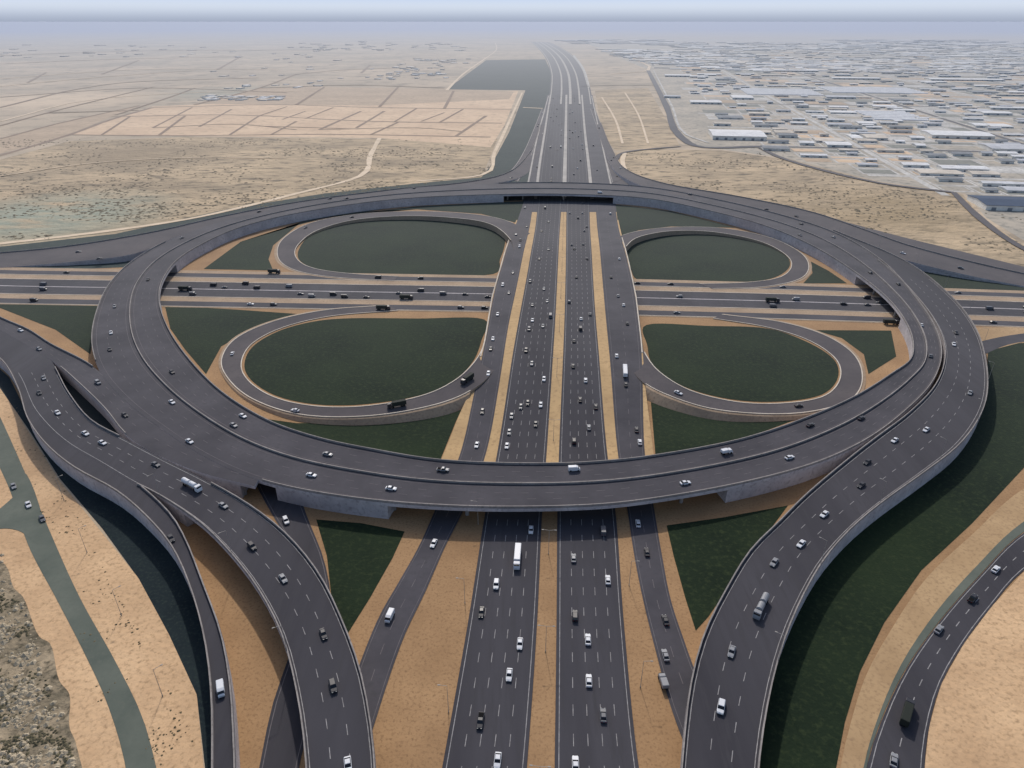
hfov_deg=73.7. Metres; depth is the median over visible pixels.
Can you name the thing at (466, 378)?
lorry
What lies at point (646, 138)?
path
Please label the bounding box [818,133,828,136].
warehouse
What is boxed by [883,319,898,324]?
lorry
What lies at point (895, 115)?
greenhouse tunnel
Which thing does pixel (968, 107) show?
warehouse
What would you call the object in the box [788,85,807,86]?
warehouse
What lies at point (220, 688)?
van
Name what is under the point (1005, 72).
warehouse
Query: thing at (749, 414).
sand shoulder
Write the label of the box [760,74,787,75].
warehouse
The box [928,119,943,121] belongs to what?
warehouse
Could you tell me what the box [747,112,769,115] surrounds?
warehouse
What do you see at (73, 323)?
grass
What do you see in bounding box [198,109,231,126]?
path
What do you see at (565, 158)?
road median
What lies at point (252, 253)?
grass
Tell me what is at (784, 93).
greenhouse tunnel
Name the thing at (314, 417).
sand shoulder
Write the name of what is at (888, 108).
warehouse
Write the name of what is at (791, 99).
warehouse
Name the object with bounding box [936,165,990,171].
warehouse
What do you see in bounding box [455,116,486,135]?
path
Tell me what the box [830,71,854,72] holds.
warehouse
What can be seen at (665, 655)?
car
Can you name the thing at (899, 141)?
warehouse
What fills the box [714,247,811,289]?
sand shoulder
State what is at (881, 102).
warehouse
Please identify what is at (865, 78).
warehouse
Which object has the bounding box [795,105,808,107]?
warehouse
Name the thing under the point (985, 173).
warehouse
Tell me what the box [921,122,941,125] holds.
warehouse
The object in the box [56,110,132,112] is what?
path
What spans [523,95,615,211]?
road
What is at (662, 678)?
lorry
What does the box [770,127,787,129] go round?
warehouse
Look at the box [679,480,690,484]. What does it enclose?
car
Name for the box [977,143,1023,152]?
warehouse
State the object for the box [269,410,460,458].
grass
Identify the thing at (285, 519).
car
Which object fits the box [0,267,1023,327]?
ground
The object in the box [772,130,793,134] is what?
warehouse
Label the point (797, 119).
warehouse
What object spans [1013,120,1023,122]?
warehouse
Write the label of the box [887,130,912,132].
warehouse
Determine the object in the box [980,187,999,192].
warehouse
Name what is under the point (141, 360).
flyover
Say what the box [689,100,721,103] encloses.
warehouse
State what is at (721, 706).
car
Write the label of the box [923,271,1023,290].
grass
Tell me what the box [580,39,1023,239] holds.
ground
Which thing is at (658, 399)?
bank
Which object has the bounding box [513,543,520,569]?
lorry
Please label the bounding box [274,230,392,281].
sand shoulder
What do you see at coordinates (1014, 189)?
warehouse
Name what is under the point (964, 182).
pavement
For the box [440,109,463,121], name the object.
path
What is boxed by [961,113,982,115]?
warehouse
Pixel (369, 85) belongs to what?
path
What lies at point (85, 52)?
path
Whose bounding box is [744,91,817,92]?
greenhouse tunnel
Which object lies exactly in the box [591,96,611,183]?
road median
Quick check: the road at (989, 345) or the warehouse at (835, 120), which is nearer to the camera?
the road at (989, 345)
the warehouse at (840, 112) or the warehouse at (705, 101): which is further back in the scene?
the warehouse at (705, 101)
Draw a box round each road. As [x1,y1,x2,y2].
[0,270,1023,296]
[0,279,1023,316]
[0,298,1023,325]
[257,483,329,767]
[359,95,548,729]
[442,95,563,767]
[510,109,545,180]
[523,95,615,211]
[533,42,591,94]
[555,95,638,767]
[573,55,589,86]
[583,95,693,738]
[590,109,620,182]
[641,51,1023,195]
[867,533,1023,767]
[982,333,1023,352]
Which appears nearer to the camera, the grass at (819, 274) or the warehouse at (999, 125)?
the grass at (819, 274)
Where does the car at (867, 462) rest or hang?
on the flyover at (948, 407)
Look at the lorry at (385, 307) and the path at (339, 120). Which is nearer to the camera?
the lorry at (385, 307)
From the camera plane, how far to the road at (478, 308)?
458.18 m
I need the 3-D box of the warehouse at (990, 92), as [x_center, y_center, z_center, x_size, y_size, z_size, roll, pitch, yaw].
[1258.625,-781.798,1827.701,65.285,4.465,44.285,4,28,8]
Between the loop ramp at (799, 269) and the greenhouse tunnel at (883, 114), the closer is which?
the loop ramp at (799, 269)
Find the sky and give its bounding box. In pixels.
[0,0,1023,21]
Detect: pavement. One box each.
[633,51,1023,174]
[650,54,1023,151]
[653,52,1023,193]
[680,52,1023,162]
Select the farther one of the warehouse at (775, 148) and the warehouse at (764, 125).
the warehouse at (764, 125)
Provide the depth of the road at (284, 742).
193.80 m
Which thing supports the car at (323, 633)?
on the flyover at (301, 606)
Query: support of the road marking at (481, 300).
on the road at (76, 287)
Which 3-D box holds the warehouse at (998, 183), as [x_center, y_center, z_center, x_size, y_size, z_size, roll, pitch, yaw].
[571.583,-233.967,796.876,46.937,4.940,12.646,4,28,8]
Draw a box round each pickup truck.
[436,467,448,471]
[476,712,484,728]
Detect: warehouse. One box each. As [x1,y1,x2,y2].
[664,74,690,76]
[664,95,680,97]
[689,75,707,77]
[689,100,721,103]
[706,69,720,70]
[708,129,766,140]
[713,122,730,125]
[715,78,735,79]
[716,115,742,118]
[730,95,753,99]
[732,85,749,87]
[745,109,763,111]
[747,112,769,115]
[750,117,766,119]
[750,120,762,123]
[753,123,777,126]
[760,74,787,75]
[760,130,771,133]
[760,145,789,150]
[764,121,784,123]
[766,85,787,86]
[767,139,788,143]
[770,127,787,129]
[772,69,817,71]
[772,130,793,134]
[775,109,790,111]
[776,133,797,137]
[779,98,815,100]
[784,82,806,84]
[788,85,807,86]
[789,121,807,124]
[791,118,804,120]
[793,130,807,132]
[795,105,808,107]
[797,140,814,144]
[798,153,827,157]
[804,110,823,112]
[810,115,827,117]
[811,137,843,141]
[816,116,825,119]
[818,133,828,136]
[822,141,851,146]
[823,95,855,98]
[824,123,852,126]
[825,118,844,121]
[826,105,848,108]
[826,110,856,113]
[827,108,846,110]
[829,77,880,79]
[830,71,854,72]
[832,74,850,75]
[837,125,861,128]
[837,148,858,151]
[844,152,857,154]
[845,134,862,139]
[849,132,875,134]
[854,121,876,124]
[854,138,877,142]
[855,129,867,131]
[855,162,877,166]
[856,82,873,83]
[860,134,887,139]
[862,118,872,120]
[863,158,876,161]
[864,126,882,128]
[869,105,897,107]
[870,101,890,103]
[874,148,904,152]
[878,121,897,124]
[879,72,901,73]
[885,107,902,109]
[887,125,912,128]
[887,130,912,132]
[888,98,910,101]
[891,109,916,111]
[893,140,905,142]
[896,155,912,159]
[898,162,929,167]
[901,72,918,73]
[907,136,924,139]
[912,143,926,147]
[913,169,963,175]
[915,124,927,127]
[917,88,943,90]
[917,149,933,152]
[918,81,946,82]
[920,130,994,138]
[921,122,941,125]
[923,153,946,157]
[924,78,1004,80]
[924,99,943,101]
[926,103,945,105]
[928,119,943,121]
[929,89,946,91]
[933,85,955,87]
[933,110,946,112]
[934,75,960,76]
[935,140,951,143]
[935,177,963,181]
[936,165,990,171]
[945,102,965,104]
[947,151,973,155]
[948,87,972,88]
[950,88,966,89]
[953,104,971,105]
[958,106,977,108]
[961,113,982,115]
[961,117,983,119]
[963,109,992,111]
[966,91,998,93]
[966,122,988,127]
[966,171,1000,176]
[967,195,1023,210]
[970,85,990,86]
[971,72,989,73]
[971,99,989,101]
[976,111,1012,114]
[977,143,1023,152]
[978,151,992,155]
[978,181,1023,186]
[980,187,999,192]
[982,102,994,104]
[984,123,1013,127]
[985,106,1023,109]
[985,127,1000,129]
[991,139,1007,142]
[992,93,1023,95]
[992,151,1018,155]
[994,88,1007,90]
[994,158,1014,163]
[995,72,1015,73]
[996,85,1022,87]
[996,99,1016,100]
[998,186,1023,192]
[1001,133,1023,135]
[1001,142,1019,143]
[1002,91,1023,93]
[1005,74,1023,75]
[1007,154,1023,158]
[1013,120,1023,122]
[1013,158,1023,162]
[1015,138,1023,142]
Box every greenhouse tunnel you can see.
[740,89,811,90]
[741,88,809,89]
[741,90,807,90]
[742,90,815,91]
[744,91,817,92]
[745,92,820,93]
[746,93,822,95]
[818,86,905,87]
[820,87,909,88]
[822,88,913,89]
[824,89,916,90]
[826,90,920,91]
[829,90,913,91]
[831,91,927,93]
[853,110,904,111]
[857,112,909,113]
[860,113,913,114]
[864,114,918,116]
[871,116,914,117]
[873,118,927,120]
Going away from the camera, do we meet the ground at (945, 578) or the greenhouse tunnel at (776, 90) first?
the ground at (945, 578)
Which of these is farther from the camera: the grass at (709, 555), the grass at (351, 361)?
the grass at (351, 361)
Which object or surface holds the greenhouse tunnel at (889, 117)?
on the ground at (692, 121)
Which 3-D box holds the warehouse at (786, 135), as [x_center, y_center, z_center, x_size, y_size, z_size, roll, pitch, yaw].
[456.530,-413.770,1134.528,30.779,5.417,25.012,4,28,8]
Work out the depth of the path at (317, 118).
1332.69 m
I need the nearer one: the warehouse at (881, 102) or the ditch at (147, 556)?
the ditch at (147, 556)
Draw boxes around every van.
[216,678,224,697]
[384,607,394,622]
[568,465,579,471]
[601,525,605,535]
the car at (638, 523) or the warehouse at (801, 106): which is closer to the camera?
the car at (638, 523)
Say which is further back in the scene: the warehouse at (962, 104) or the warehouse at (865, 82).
the warehouse at (865, 82)
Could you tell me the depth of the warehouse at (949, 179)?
816.46 m
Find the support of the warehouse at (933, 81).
on the ground at (692, 121)
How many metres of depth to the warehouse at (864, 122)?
1268.12 m
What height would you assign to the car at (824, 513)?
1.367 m
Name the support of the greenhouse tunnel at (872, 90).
on the ground at (692, 121)
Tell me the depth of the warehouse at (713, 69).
2629.80 m
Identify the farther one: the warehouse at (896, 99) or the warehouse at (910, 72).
the warehouse at (910, 72)
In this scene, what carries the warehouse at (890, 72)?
on the ground at (692, 121)
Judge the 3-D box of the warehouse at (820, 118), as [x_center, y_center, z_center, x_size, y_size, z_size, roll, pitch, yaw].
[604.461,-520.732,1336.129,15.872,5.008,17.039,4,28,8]
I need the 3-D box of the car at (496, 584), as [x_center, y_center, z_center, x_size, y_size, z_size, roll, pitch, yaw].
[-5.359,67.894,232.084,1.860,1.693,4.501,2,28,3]
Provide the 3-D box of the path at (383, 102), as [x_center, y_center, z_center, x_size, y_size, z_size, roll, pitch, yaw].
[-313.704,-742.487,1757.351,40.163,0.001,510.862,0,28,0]
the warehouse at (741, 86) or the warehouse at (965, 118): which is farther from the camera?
the warehouse at (741, 86)
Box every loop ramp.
[221,305,493,418]
[277,211,529,280]
[616,227,808,288]
[634,314,862,414]
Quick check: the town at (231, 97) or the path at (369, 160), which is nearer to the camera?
the path at (369, 160)
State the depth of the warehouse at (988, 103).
1568.56 m
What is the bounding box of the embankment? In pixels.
[218,314,469,425]
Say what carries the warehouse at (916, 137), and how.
on the ground at (692, 121)
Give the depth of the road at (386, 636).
263.35 m
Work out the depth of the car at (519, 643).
209.45 m
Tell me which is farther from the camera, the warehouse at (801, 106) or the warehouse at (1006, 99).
the warehouse at (1006, 99)
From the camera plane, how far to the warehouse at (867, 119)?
1315.90 m
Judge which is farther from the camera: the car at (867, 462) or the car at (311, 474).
the car at (867, 462)
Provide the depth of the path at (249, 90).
1926.25 m
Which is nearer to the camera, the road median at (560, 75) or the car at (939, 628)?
the car at (939, 628)
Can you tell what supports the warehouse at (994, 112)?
on the ground at (692, 121)
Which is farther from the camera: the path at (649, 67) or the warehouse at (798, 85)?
the path at (649, 67)
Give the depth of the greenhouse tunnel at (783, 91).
1840.12 m
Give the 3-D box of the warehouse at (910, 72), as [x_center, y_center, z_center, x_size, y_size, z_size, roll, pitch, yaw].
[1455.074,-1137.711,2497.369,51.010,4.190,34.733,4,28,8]
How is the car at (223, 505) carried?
on the flyover at (301, 606)
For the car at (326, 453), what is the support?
on the flyover at (141, 360)
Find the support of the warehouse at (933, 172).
on the ground at (692, 121)
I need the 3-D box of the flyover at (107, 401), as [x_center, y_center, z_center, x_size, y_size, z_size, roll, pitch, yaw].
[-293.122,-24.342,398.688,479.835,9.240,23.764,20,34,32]
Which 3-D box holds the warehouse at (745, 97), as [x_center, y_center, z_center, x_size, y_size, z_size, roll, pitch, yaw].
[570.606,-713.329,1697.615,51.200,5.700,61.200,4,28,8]
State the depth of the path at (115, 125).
1249.01 m
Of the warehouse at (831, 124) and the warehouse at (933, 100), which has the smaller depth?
the warehouse at (831, 124)
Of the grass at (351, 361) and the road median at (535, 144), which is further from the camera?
the road median at (535, 144)
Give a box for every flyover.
[0,125,544,267]
[0,316,257,497]
[0,330,375,767]
[0,356,239,767]
[91,182,941,518]
[596,123,1023,286]
[680,229,987,767]
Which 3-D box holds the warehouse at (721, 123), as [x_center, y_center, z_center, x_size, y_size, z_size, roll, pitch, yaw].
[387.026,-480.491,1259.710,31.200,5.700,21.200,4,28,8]
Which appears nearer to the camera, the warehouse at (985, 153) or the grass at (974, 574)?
the grass at (974, 574)
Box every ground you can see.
[0,22,1023,767]
[0,59,550,268]
[0,106,136,153]
[0,137,496,246]
[0,200,1023,767]
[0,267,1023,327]
[0,389,203,767]
[0,563,81,767]
[75,91,517,146]
[195,87,512,105]
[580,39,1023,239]
[595,88,679,149]
[613,179,1023,287]
[616,149,1023,266]
[840,489,1023,767]
[925,572,1023,767]
[977,327,1023,348]
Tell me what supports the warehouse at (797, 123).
on the ground at (692, 121)
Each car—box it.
[10,482,16,488]
[25,501,31,507]
[38,514,45,521]
[98,440,106,444]
[151,461,159,466]
[167,534,174,541]
[185,438,193,443]
[218,502,227,508]
[229,422,237,427]
[247,541,256,550]
[278,573,287,583]
[282,515,289,524]
[306,472,316,477]
[319,627,327,639]
[322,451,332,456]
[328,678,337,693]
[344,756,351,767]
[385,485,396,490]
[430,539,437,547]
[478,607,484,617]
[493,578,498,589]
[494,752,501,767]
[506,668,512,681]
[517,637,522,649]
[528,526,533,533]
[571,553,575,562]
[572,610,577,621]
[572,755,578,767]
[585,633,590,645]
[586,674,591,687]
[600,708,606,722]
[605,575,610,584]
[635,519,640,527]
[644,548,649,556]
[661,614,669,625]
[661,649,669,661]
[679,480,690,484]
[716,698,725,714]
[727,645,735,657]
[770,557,778,566]
[784,455,794,459]
[796,539,805,547]
[820,510,828,517]
[857,482,865,487]
[863,459,871,464]
[889,752,897,767]
[891,437,898,442]
[933,624,943,634]
[967,593,977,603]
[991,565,1000,573]
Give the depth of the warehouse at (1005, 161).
920.75 m
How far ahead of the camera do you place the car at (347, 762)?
167.79 m
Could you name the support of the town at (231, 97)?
on the ground at (256, 46)
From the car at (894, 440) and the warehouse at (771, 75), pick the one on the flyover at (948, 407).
the car at (894, 440)
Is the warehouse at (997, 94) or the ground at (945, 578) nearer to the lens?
the ground at (945, 578)
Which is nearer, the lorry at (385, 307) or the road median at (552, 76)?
the lorry at (385, 307)
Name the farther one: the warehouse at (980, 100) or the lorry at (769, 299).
the warehouse at (980, 100)
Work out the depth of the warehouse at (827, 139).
1086.11 m
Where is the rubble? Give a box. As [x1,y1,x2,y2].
[0,554,75,767]
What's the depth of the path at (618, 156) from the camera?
1010.72 m
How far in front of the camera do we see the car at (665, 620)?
217.55 m
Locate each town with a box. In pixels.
[0,41,466,100]
[554,39,1023,71]
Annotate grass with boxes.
[0,304,96,353]
[165,307,293,372]
[204,201,533,269]
[244,317,486,404]
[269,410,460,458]
[298,220,504,274]
[316,519,404,631]
[616,205,734,234]
[627,234,789,281]
[642,323,838,401]
[651,402,792,453]
[667,506,786,629]
[760,343,1023,767]
[804,262,845,282]
[817,330,895,373]
[864,522,1023,767]
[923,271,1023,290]
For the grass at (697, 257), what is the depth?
550.60 m
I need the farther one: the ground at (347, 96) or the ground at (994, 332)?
the ground at (347, 96)
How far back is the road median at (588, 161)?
1028.44 m
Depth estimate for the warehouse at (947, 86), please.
1980.36 m
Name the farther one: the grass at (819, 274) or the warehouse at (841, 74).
the warehouse at (841, 74)
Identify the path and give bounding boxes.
[0,50,178,55]
[0,87,151,125]
[0,106,135,138]
[0,107,152,155]
[0,138,380,243]
[0,418,155,767]
[0,473,43,543]
[1,69,276,78]
[1,91,250,120]
[1,157,252,175]
[2,78,235,106]
[6,57,193,63]
[6,70,193,85]
[7,88,287,96]
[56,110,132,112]
[70,134,483,136]
[101,117,129,134]
[102,60,138,73]
[112,115,473,122]
[115,88,193,114]
[152,107,192,127]
[153,104,467,108]
[154,124,296,129]
[158,116,185,134]
[193,74,295,104]
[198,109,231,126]
[218,56,241,68]
[229,116,258,134]
[269,85,435,87]
[270,121,296,134]
[272,126,351,128]
[295,87,323,104]
[304,107,333,118]
[318,111,361,129]
[319,127,462,131]
[355,111,384,127]
[369,122,398,134]
[379,87,398,105]
[394,108,416,121]
[418,93,522,180]
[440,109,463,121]
[443,91,453,107]
[446,43,496,89]
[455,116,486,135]
[584,44,650,73]
[601,97,623,143]
[616,146,680,159]
[620,153,626,168]
[625,93,648,143]
[646,70,759,147]
[653,70,709,142]
[757,147,953,192]
[951,192,1023,249]
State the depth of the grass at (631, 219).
658.20 m
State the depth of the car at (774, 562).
230.02 m
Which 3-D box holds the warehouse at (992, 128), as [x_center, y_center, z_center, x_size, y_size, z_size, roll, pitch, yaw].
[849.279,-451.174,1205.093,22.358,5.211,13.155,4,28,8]
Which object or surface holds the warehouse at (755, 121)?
on the ground at (692, 121)
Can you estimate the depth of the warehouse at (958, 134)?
1119.43 m
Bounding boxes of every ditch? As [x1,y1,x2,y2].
[0,370,210,767]
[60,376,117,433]
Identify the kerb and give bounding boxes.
[0,293,1016,316]
[2,278,1018,301]
[13,303,1023,326]
[20,274,1023,297]
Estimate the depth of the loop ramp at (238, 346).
354.56 m
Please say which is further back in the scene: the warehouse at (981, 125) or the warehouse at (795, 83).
the warehouse at (795, 83)
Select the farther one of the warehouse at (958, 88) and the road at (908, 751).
the warehouse at (958, 88)
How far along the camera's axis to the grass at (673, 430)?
321.50 m
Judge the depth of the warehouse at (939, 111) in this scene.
1427.87 m
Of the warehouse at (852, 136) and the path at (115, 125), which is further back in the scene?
the path at (115, 125)
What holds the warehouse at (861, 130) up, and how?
on the ground at (692, 121)
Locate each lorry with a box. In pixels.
[178,286,191,290]
[181,477,202,492]
[267,269,280,273]
[376,305,390,309]
[387,399,405,408]
[399,294,412,299]
[460,372,473,384]
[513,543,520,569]
[623,364,627,377]
[658,672,668,689]
[720,448,732,454]
[752,592,769,619]
[765,297,779,302]
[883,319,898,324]
[899,697,915,727]
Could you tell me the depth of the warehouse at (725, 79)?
2221.16 m
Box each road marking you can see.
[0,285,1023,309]
[1,279,1018,315]
[258,483,327,767]
[360,99,548,723]
[446,96,563,767]
[515,109,545,179]
[558,99,634,767]
[584,95,692,730]
[870,535,1023,767]
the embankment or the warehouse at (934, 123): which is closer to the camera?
the embankment
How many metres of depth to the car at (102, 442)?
295.70 m
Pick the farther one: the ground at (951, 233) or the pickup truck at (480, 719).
the ground at (951, 233)
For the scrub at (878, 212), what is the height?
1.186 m
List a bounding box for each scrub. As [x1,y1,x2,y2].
[0,138,495,239]
[0,588,73,767]
[4,434,192,764]
[626,152,1021,253]
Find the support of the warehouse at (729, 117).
on the ground at (692, 121)
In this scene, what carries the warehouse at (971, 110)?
on the ground at (692, 121)
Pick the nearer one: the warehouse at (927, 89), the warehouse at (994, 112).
the warehouse at (994, 112)
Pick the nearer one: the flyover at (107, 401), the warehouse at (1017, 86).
the flyover at (107, 401)
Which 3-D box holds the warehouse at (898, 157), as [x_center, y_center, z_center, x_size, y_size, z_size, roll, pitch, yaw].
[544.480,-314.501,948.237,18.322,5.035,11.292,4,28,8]
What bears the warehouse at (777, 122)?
on the ground at (692, 121)
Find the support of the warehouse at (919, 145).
on the ground at (692, 121)
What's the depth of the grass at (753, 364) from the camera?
384.56 m
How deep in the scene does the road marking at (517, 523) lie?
238.86 m
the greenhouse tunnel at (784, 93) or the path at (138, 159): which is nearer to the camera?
the path at (138, 159)
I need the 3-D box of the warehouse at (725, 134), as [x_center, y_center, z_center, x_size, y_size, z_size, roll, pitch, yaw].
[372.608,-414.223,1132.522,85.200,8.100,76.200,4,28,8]
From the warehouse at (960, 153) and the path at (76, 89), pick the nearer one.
the warehouse at (960, 153)
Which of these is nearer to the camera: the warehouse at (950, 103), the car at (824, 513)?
the car at (824, 513)
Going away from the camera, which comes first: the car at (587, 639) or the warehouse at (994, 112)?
the car at (587, 639)
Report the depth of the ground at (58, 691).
199.21 m
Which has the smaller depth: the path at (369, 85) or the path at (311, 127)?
the path at (311, 127)
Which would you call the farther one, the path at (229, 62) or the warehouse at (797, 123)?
the path at (229, 62)
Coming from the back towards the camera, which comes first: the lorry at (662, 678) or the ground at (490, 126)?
the ground at (490, 126)
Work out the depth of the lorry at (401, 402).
331.06 m
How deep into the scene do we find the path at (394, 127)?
1220.39 m
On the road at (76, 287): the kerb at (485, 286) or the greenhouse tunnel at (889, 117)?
the kerb at (485, 286)
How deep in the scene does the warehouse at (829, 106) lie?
1495.34 m
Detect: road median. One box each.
[528,96,548,181]
[532,42,552,103]
[534,97,549,198]
[537,42,561,103]
[541,42,571,103]
[545,42,580,103]
[559,47,590,103]
[562,95,566,198]
[581,95,593,198]
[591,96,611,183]
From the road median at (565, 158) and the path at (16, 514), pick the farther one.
the road median at (565, 158)
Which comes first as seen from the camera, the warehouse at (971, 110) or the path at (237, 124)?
the path at (237, 124)
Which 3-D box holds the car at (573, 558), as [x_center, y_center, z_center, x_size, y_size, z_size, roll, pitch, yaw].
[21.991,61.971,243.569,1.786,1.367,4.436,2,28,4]
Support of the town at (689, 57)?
on the ground at (692, 121)
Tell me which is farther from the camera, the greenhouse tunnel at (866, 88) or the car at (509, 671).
the greenhouse tunnel at (866, 88)
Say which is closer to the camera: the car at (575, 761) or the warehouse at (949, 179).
the car at (575, 761)
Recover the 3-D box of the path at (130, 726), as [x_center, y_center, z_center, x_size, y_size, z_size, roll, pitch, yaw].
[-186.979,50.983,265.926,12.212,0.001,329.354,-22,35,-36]
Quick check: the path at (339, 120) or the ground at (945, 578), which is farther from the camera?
the path at (339, 120)
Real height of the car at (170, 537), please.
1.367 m
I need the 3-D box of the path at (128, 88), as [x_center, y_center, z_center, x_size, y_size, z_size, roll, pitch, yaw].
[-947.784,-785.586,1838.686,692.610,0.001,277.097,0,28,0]
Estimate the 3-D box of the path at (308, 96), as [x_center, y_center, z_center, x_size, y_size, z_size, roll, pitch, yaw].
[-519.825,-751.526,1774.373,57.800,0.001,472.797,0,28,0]
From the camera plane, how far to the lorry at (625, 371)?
358.70 m
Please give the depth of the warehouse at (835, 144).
1046.05 m
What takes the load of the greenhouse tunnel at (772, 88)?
on the ground at (692, 121)
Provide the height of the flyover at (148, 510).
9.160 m
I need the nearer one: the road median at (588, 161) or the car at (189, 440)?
the car at (189, 440)
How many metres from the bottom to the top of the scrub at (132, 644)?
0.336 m
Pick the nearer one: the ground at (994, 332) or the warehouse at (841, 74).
the ground at (994, 332)
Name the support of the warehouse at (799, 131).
on the ground at (692, 121)
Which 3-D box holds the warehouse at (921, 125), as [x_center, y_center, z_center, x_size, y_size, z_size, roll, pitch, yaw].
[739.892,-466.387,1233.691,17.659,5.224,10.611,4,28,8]
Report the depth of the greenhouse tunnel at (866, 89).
1889.91 m
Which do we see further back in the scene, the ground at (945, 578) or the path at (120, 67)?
the path at (120, 67)
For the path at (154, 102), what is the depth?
1607.24 m
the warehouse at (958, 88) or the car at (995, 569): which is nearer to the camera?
the car at (995, 569)
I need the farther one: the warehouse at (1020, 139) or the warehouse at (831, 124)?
the warehouse at (831, 124)
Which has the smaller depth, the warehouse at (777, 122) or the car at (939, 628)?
the car at (939, 628)
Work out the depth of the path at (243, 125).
1243.66 m
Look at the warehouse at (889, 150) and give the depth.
998.51 m
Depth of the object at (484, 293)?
481.66 m
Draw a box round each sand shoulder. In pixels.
[219,304,469,418]
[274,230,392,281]
[646,314,865,415]
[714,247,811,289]
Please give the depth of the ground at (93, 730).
216.31 m
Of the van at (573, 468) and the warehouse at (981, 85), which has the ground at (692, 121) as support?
the warehouse at (981, 85)
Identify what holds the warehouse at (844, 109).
on the ground at (692, 121)
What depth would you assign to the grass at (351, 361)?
389.12 m
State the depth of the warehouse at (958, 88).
1900.29 m
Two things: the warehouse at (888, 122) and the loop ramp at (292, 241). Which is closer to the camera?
the loop ramp at (292, 241)
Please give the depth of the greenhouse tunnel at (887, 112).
1414.30 m
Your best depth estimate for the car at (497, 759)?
176.42 m
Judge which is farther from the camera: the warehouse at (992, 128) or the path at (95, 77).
the path at (95, 77)
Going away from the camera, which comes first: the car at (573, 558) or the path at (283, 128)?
the car at (573, 558)
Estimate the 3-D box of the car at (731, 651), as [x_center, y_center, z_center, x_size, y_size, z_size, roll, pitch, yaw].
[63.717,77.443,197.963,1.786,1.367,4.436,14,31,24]
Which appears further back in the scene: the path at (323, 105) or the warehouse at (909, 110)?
the path at (323, 105)
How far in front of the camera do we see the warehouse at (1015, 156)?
951.83 m
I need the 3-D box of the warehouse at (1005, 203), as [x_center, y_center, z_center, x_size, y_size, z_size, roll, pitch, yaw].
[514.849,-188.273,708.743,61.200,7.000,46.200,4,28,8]
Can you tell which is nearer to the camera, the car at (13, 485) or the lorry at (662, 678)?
the lorry at (662, 678)
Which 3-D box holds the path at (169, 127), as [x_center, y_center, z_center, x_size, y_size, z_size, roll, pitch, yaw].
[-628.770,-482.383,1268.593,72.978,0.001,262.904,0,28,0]
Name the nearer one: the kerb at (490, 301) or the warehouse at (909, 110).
the kerb at (490, 301)
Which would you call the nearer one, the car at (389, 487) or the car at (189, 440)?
the car at (389, 487)

